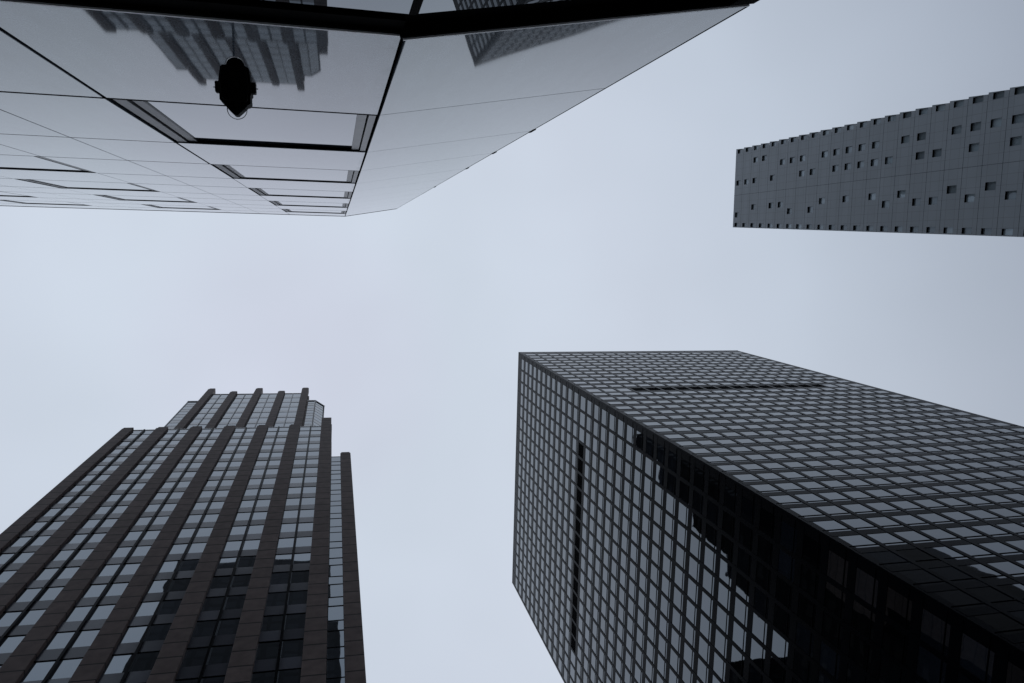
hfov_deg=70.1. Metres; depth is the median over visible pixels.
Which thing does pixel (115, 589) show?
window
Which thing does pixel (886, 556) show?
window
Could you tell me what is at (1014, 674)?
window
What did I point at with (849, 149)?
window
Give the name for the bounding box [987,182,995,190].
window
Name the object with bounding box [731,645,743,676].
window
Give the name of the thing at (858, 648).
window
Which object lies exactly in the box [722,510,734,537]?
window
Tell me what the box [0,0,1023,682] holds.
sky
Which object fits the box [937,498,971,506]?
window
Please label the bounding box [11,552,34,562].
window
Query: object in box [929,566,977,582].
window
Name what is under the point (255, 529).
window
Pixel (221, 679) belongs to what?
window
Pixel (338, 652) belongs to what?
window
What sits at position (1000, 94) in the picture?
window
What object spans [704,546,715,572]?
window
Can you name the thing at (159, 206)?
window
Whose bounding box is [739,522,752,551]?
window
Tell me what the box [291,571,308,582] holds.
window
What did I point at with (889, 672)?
window
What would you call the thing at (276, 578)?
window
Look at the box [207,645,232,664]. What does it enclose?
window
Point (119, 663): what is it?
window
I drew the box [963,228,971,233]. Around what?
window
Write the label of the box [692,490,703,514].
window
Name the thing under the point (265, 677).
window
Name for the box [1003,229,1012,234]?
window
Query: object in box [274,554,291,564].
window
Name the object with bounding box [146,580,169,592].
window
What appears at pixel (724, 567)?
window
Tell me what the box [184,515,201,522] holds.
window
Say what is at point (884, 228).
window
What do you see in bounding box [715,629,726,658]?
window
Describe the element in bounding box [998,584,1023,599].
window
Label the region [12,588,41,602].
window
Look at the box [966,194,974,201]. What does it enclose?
window
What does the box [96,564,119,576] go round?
window
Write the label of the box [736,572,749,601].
window
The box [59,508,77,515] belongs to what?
window
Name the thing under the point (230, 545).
window
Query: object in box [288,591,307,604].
window
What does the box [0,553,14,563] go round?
window
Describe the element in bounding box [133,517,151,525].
window
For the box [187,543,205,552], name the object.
window
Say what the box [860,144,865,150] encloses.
window
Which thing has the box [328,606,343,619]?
window
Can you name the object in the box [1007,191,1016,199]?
window
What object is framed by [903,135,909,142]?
window
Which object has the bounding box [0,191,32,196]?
window
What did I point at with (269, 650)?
window
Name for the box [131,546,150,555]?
window
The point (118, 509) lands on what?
window
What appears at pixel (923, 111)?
window
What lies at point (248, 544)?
window
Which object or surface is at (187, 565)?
window
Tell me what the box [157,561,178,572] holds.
window
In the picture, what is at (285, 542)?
window
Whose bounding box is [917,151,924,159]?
window
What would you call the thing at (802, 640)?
window
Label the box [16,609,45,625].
window
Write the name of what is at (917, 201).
window
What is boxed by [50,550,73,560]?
window
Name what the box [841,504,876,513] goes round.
window
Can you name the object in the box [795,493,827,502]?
window
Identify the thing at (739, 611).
window
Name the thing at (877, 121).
window
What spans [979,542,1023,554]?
window
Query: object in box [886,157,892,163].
window
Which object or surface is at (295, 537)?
window frame
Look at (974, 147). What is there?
window
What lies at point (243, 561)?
window
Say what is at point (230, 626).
window
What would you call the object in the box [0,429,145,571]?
window frame
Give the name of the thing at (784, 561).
window
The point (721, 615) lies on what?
window
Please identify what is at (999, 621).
window
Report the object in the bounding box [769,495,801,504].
window
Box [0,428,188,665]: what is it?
window frame
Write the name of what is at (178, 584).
window
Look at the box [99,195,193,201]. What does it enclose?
window
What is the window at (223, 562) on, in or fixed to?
in the granite tower at (209, 536)
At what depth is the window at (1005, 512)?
78.68 m
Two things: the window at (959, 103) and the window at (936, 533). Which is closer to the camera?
the window at (936, 533)
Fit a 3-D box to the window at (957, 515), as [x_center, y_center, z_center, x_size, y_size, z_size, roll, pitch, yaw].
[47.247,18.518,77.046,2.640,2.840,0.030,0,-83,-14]
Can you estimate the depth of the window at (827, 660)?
70.67 m
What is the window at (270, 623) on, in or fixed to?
in the granite tower at (209, 536)
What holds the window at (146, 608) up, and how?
in the granite tower at (209, 536)
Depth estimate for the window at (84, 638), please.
53.82 m
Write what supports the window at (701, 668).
in the office tower at (726, 516)
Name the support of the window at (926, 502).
in the office tower at (726, 516)
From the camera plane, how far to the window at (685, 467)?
121.90 m
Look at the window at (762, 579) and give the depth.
81.65 m
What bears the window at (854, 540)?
in the office tower at (726, 516)
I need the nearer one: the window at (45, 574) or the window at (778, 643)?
the window at (45, 574)
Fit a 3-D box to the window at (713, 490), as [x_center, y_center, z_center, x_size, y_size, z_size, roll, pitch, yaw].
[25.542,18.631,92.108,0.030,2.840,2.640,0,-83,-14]
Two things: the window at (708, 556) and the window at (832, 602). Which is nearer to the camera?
the window at (832, 602)
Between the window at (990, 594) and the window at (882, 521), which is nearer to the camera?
the window at (990, 594)
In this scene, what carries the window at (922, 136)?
in the slate slab building at (955, 167)
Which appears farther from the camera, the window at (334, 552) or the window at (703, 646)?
the window at (703, 646)
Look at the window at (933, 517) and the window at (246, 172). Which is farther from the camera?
the window at (933, 517)
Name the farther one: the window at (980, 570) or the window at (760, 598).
the window at (760, 598)
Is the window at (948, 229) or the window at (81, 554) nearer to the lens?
the window at (81, 554)
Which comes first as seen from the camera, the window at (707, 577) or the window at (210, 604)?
the window at (210, 604)
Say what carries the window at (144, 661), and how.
in the granite tower at (209, 536)
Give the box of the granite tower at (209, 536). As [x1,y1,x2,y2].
[0,388,365,682]
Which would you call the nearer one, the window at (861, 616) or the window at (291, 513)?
the window at (861, 616)
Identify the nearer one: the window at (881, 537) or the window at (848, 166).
the window at (881, 537)
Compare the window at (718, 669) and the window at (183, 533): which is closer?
the window at (183, 533)
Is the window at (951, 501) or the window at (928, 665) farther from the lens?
the window at (951, 501)
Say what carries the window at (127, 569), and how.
in the granite tower at (209, 536)
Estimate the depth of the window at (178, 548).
69.81 m
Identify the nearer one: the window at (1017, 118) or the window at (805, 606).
the window at (805, 606)
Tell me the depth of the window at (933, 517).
76.40 m
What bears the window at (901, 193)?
in the slate slab building at (955, 167)
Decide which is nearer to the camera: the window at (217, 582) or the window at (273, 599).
the window at (273, 599)
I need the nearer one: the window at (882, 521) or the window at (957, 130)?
the window at (882, 521)
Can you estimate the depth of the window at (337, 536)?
74.29 m
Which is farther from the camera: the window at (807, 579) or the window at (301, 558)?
the window at (807, 579)
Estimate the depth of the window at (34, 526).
74.03 m
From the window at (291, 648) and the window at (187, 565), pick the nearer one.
the window at (291, 648)
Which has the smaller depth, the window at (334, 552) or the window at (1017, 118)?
the window at (334, 552)
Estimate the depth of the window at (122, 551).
68.69 m
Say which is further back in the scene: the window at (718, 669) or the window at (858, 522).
the window at (718, 669)
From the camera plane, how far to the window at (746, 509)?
84.66 m
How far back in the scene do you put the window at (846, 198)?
104.37 m
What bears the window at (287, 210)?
in the building at (363, 106)
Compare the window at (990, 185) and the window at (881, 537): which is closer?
the window at (881, 537)
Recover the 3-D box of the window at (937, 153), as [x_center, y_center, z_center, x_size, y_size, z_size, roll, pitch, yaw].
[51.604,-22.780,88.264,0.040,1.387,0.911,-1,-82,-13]
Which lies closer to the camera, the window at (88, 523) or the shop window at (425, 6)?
the shop window at (425, 6)
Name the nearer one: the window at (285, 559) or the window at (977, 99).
the window at (285, 559)
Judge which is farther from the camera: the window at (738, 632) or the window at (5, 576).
the window at (738, 632)
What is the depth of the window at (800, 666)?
74.93 m
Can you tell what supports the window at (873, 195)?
in the slate slab building at (955, 167)
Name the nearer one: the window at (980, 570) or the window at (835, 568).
the window at (980, 570)
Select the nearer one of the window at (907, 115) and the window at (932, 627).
the window at (932, 627)
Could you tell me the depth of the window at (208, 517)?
77.96 m
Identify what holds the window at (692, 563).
in the office tower at (726, 516)
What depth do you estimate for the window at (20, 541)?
70.27 m
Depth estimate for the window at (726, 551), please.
89.27 m
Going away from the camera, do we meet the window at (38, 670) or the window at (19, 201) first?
the window at (19, 201)
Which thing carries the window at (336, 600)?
in the granite tower at (209, 536)
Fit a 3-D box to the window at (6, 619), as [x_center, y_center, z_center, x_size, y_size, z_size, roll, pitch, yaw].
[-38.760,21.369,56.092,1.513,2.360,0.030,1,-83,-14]
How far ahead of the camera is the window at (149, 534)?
72.88 m
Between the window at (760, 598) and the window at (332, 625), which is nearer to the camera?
the window at (332, 625)
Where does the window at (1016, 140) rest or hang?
in the slate slab building at (955, 167)
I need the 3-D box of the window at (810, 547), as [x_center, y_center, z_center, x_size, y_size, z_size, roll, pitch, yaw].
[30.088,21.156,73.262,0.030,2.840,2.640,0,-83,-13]
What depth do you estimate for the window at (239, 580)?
63.76 m
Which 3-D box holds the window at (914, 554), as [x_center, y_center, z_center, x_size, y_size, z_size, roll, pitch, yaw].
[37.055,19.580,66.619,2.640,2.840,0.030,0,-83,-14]
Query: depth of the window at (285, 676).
50.01 m
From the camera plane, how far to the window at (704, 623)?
94.47 m
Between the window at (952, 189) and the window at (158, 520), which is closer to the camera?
the window at (158, 520)
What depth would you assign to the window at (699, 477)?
95.87 m
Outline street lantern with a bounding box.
[213,56,257,119]
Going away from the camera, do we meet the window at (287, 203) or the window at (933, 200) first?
the window at (287, 203)
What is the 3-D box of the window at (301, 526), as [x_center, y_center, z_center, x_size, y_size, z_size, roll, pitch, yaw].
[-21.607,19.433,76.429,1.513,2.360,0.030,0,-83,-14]
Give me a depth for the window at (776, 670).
79.20 m
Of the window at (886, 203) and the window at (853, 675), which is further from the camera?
the window at (886, 203)
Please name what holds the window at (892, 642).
in the office tower at (726, 516)
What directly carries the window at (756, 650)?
in the office tower at (726, 516)
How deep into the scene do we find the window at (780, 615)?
78.28 m
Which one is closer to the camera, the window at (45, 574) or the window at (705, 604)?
the window at (45, 574)
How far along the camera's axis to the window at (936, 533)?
71.92 m
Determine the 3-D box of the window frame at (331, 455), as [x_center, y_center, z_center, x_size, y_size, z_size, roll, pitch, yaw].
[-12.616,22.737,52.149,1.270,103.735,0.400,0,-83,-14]
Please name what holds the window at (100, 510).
in the granite tower at (209, 536)
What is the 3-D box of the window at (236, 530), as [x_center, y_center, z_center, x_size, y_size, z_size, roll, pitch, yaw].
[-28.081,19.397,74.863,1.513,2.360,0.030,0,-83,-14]
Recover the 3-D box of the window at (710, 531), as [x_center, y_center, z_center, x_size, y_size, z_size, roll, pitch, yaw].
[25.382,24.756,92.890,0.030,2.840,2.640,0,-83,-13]
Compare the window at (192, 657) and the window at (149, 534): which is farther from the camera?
the window at (149, 534)
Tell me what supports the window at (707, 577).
in the office tower at (726, 516)
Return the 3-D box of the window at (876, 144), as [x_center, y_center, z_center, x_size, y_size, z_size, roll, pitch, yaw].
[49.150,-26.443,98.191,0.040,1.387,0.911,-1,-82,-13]
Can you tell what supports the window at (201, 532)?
in the granite tower at (209, 536)
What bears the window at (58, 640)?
in the granite tower at (209, 536)
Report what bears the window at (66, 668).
in the granite tower at (209, 536)
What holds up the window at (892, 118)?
in the slate slab building at (955, 167)
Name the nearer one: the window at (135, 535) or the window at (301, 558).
the window at (301, 558)
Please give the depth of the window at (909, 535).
71.22 m
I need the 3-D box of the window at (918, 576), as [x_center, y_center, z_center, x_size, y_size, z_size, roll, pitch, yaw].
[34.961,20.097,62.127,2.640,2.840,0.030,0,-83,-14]
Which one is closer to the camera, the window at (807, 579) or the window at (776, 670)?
the window at (807, 579)
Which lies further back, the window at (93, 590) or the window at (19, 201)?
the window at (93, 590)
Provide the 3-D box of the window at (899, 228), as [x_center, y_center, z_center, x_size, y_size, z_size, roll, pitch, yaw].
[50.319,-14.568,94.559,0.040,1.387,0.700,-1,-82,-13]
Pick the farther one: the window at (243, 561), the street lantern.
the window at (243, 561)
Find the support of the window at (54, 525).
in the granite tower at (209, 536)
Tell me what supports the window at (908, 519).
in the office tower at (726, 516)
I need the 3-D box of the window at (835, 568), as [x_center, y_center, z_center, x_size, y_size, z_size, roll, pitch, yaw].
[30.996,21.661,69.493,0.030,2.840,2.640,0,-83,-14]
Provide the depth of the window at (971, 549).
68.18 m
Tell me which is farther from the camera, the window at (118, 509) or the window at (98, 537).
the window at (118, 509)
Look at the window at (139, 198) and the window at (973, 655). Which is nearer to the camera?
the window at (139, 198)
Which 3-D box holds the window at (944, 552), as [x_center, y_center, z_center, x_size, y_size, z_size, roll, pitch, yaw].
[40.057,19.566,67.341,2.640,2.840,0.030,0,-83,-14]
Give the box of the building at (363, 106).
[0,0,758,216]
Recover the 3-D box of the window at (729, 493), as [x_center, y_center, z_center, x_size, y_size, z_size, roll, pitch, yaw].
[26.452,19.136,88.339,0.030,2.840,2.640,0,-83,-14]
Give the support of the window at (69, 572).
in the granite tower at (209, 536)
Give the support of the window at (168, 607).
in the granite tower at (209, 536)
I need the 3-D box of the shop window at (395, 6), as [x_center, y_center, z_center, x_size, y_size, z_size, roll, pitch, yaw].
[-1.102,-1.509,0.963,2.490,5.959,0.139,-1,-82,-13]
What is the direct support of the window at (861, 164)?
in the slate slab building at (955, 167)
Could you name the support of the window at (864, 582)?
in the office tower at (726, 516)
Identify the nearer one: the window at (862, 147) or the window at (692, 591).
the window at (692, 591)
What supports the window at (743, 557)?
in the office tower at (726, 516)
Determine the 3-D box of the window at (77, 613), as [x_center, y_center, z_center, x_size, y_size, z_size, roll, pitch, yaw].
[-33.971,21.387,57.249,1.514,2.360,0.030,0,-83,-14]
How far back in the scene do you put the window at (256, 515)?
79.13 m
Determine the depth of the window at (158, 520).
76.77 m
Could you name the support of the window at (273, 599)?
in the granite tower at (209, 536)
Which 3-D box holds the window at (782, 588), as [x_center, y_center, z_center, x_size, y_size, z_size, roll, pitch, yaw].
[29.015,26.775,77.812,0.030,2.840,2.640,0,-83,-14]
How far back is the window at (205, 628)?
55.69 m
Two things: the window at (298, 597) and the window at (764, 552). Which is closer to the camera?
the window at (298, 597)
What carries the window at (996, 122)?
in the slate slab building at (955, 167)
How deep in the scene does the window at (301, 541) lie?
72.65 m
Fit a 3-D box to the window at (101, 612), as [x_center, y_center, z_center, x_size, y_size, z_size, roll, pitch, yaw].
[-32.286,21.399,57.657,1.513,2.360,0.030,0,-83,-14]
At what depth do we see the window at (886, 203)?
96.83 m
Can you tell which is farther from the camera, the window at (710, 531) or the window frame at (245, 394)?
the window frame at (245, 394)
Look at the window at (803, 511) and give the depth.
77.35 m
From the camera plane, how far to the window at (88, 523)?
75.25 m
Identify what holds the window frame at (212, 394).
in the granite tower at (209, 536)
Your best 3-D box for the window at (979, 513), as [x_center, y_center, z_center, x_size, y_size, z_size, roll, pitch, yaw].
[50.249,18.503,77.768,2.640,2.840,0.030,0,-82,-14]
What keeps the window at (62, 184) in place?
in the building at (363, 106)
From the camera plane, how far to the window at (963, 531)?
72.66 m
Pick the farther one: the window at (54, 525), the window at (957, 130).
the window at (957, 130)
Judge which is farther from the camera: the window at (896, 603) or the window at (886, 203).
the window at (886, 203)
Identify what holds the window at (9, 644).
in the granite tower at (209, 536)
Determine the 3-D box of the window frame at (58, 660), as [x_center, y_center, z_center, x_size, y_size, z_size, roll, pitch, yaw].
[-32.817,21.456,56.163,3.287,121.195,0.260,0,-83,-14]
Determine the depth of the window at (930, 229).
89.62 m
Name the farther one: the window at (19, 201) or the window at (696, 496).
the window at (696, 496)
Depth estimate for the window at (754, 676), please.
83.41 m
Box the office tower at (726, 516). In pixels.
[512,350,1023,682]
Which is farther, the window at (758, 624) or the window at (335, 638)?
the window at (758, 624)
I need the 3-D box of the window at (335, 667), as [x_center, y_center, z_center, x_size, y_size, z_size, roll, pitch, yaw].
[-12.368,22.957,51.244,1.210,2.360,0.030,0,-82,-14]
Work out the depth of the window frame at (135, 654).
64.27 m
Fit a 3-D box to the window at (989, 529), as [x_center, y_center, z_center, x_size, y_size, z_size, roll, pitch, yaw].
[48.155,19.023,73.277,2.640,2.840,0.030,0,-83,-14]
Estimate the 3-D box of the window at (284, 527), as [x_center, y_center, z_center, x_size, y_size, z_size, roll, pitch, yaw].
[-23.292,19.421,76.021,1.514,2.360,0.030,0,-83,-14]
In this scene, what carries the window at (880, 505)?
in the office tower at (726, 516)
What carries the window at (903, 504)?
in the office tower at (726, 516)
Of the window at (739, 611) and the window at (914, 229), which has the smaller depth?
the window at (739, 611)
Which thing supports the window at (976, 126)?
in the slate slab building at (955, 167)
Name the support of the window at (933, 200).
in the slate slab building at (955, 167)
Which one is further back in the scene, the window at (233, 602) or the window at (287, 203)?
the window at (233, 602)
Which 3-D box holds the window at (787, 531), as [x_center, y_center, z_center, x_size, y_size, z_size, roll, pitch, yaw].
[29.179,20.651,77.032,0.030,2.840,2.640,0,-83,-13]
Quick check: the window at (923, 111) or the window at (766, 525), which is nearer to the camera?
the window at (766, 525)
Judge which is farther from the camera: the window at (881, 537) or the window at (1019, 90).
the window at (1019, 90)
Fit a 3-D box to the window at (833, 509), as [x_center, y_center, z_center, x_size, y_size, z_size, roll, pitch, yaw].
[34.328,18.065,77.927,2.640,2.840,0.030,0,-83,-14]
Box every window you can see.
[0,155,91,171]
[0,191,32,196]
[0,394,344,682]
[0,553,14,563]
[0,571,15,582]
[0,611,21,626]
[0,636,24,652]
[3,200,90,205]
[8,537,31,546]
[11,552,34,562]
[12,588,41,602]
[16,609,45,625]
[20,661,54,681]
[21,179,156,190]
[25,522,46,530]
[28,536,50,545]
[32,568,58,580]
[37,587,63,600]
[40,508,61,516]
[43,632,74,649]
[44,521,64,529]
[49,658,82,678]
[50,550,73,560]
[55,567,79,578]
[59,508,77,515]
[63,606,91,621]
[66,534,87,543]
[70,630,99,647]
[71,549,93,559]
[80,519,100,527]
[81,584,106,597]
[85,533,106,542]
[88,605,114,619]
[93,506,111,513]
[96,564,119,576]
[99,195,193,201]
[99,519,117,526]
[102,654,132,673]
[104,583,127,595]
[109,547,131,557]
[111,506,127,512]
[113,99,375,151]
[118,563,140,574]
[119,626,146,643]
[122,531,142,540]
[130,652,158,671]
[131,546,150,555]
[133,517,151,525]
[133,601,159,616]
[141,530,160,539]
[144,204,220,209]
[145,624,171,640]
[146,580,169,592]
[151,516,168,524]
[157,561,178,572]
[157,600,181,614]
[168,544,187,553]
[168,579,190,591]
[176,528,195,537]
[179,560,198,570]
[180,647,207,666]
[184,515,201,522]
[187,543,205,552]
[191,620,216,637]
[195,527,212,536]
[201,597,223,611]
[201,676,224,682]
[202,514,218,521]
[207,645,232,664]
[209,576,230,588]
[214,164,358,182]
[216,557,236,568]
[216,619,239,634]
[223,541,241,550]
[224,595,245,609]
[229,526,246,534]
[231,575,250,586]
[234,512,250,520]
[237,556,255,567]
[242,540,259,549]
[247,525,263,533]
[251,188,351,197]
[251,512,266,519]
[251,671,274,682]
[255,641,279,659]
[261,615,282,631]
[266,592,285,606]
[268,0,412,13]
[270,572,288,584]
[271,201,347,207]
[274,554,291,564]
[277,538,293,547]
[277,669,300,682]
[280,523,295,531]
[281,639,303,657]
[283,209,345,213]
[283,510,297,517]
[284,613,305,629]
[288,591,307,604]
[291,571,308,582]
[293,553,310,563]
[296,537,311,546]
[298,523,312,530]
[327,647,343,658]
[327,658,344,677]
[328,597,342,605]
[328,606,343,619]
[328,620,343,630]
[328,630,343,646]
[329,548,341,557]
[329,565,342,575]
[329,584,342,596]
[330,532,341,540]
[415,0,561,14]
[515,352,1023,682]
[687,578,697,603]
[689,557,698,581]
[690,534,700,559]
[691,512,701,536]
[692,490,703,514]
[694,467,704,491]
[697,658,707,682]
[698,635,709,664]
[700,614,710,641]
[701,591,712,619]
[702,569,713,595]
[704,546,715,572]
[705,523,716,549]
[707,500,718,525]
[708,476,719,501]
[713,652,725,681]
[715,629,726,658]
[716,605,728,635]
[718,582,729,610]
[719,558,731,586]
[721,535,733,561]
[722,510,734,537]
[724,485,736,513]
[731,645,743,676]
[732,621,745,652]
[734,596,747,627]
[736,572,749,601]
[737,547,751,576]
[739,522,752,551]
[741,496,754,525]
[748,664,762,682]
[750,638,764,671]
[752,612,766,645]
[754,587,768,619]
[756,561,770,592]
[757,535,772,565]
[759,508,774,538]
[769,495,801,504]
[769,657,785,682]
[771,630,787,664]
[773,603,790,637]
[776,576,792,609]
[778,549,794,581]
[780,520,796,553]
[789,507,825,517]
[793,649,811,682]
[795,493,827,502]
[795,621,813,657]
[797,593,815,628]
[800,564,818,599]
[802,534,820,569]
[813,520,850,531]
[817,505,850,515]
[819,641,839,680]
[822,611,842,649]
[824,581,845,618]
[827,550,847,587]
[838,535,879,547]
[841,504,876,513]
[841,518,877,529]
[844,196,848,201]
[846,163,850,169]
[846,663,868,682]
[847,146,851,152]
[849,632,871,673]
[851,600,874,640]
[854,567,878,607]
[859,161,863,167]
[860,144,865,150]
[865,502,900,511]
[866,551,911,565]
[867,517,903,527]
[867,533,907,545]
[870,193,875,199]
[872,159,877,165]
[873,141,879,148]
[875,118,880,124]
[879,654,904,682]
[882,226,887,230]
[882,621,908,665]
[883,201,889,207]
[885,587,911,630]
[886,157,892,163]
[889,115,895,121]
[890,501,924,510]
[891,515,929,525]
[894,531,935,542]
[896,226,902,231]
[896,549,940,562]
[897,569,946,585]
[899,190,905,197]
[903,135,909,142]
[905,112,910,117]
[912,227,918,231]
[913,499,949,508]
[914,198,920,205]
[916,513,955,523]
[916,645,946,682]
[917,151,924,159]
[919,132,925,140]
[920,529,960,540]
[920,608,950,655]
[921,108,927,114]
[924,546,969,559]
[928,227,934,232]
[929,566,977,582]
[930,197,937,204]
[933,590,987,608]
[934,149,941,156]
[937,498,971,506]
[938,104,944,110]
[942,511,979,521]
[945,227,952,232]
[946,527,986,538]
[948,185,956,193]
[953,126,961,133]
[953,544,996,557]
[955,100,963,107]
[959,564,1007,579]
[959,633,994,682]
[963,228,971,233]
[965,510,1003,519]
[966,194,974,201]
[967,587,1018,604]
[970,143,978,151]
[971,525,1012,536]
[972,122,980,130]
[974,96,982,103]
[974,613,1023,634]
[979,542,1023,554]
[983,228,991,234]
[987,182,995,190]
[987,561,1023,576]
[988,508,1023,517]
[992,118,1001,127]
[995,91,1003,98]
[996,523,1023,534]
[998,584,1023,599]
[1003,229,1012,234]
[1005,661,1023,682]
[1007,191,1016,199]
[1012,136,1021,145]
[1014,114,1023,123]
[1016,87,1023,94]
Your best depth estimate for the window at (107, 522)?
75.60 m
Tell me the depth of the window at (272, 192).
19.51 m
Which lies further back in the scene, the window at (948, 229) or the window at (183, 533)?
the window at (948, 229)
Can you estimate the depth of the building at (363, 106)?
6.61 m
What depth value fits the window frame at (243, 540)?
64.52 m
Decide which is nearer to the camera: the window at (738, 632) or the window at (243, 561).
the window at (243, 561)
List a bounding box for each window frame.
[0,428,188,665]
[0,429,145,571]
[34,428,222,682]
[112,427,251,682]
[175,426,285,682]
[196,394,227,425]
[221,394,250,425]
[248,393,273,426]
[253,426,320,682]
[277,394,293,426]
[326,455,344,682]
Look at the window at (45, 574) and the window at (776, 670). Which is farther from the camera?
the window at (776, 670)
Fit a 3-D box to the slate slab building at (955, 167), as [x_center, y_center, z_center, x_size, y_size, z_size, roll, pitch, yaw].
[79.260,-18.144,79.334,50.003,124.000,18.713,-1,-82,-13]
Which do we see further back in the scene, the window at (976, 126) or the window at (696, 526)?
the window at (696, 526)
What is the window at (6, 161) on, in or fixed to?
in the building at (363, 106)
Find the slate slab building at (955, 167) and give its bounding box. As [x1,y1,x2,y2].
[733,86,1023,236]
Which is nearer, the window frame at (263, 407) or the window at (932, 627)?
the window at (932, 627)
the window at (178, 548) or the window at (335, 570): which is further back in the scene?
the window at (178, 548)
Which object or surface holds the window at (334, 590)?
in the granite tower at (209, 536)
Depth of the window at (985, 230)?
81.92 m
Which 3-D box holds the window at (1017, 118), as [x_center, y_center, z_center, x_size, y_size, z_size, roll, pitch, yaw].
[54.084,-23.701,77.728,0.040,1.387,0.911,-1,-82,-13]
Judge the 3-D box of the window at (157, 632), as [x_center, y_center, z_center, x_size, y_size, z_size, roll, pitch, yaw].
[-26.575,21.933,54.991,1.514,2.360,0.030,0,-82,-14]
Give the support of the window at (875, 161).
in the slate slab building at (955, 167)
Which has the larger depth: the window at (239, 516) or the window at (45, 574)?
the window at (239, 516)
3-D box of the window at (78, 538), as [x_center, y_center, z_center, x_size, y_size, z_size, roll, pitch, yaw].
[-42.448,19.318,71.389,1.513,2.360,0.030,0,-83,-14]
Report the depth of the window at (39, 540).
70.65 m
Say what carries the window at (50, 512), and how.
in the granite tower at (209, 536)
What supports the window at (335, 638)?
in the granite tower at (209, 536)
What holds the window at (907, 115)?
in the slate slab building at (955, 167)
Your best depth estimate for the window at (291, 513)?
79.81 m
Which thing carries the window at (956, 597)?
in the office tower at (726, 516)
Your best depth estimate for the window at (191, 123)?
8.48 m
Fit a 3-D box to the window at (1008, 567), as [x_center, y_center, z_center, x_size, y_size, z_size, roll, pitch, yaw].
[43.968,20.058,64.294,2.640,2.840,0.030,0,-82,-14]
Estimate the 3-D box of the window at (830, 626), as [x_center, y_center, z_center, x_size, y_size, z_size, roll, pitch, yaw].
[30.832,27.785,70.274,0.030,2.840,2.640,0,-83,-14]
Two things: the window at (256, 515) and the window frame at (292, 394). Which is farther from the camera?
the window frame at (292, 394)
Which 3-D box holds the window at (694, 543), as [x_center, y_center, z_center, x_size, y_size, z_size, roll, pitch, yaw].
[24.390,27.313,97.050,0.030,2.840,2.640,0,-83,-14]
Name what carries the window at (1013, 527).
in the office tower at (726, 516)
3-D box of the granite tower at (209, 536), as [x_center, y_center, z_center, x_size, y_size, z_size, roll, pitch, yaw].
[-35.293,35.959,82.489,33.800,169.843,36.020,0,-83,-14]
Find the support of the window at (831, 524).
in the office tower at (726, 516)
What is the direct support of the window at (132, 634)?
in the granite tower at (209, 536)
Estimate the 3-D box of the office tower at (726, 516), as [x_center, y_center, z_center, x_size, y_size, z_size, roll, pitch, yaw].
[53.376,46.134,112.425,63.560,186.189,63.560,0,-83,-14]
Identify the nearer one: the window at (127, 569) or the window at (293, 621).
the window at (293, 621)
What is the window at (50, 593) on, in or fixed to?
in the granite tower at (209, 536)
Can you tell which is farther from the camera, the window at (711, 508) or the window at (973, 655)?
the window at (711, 508)
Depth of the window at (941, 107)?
87.67 m
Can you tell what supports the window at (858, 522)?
in the office tower at (726, 516)

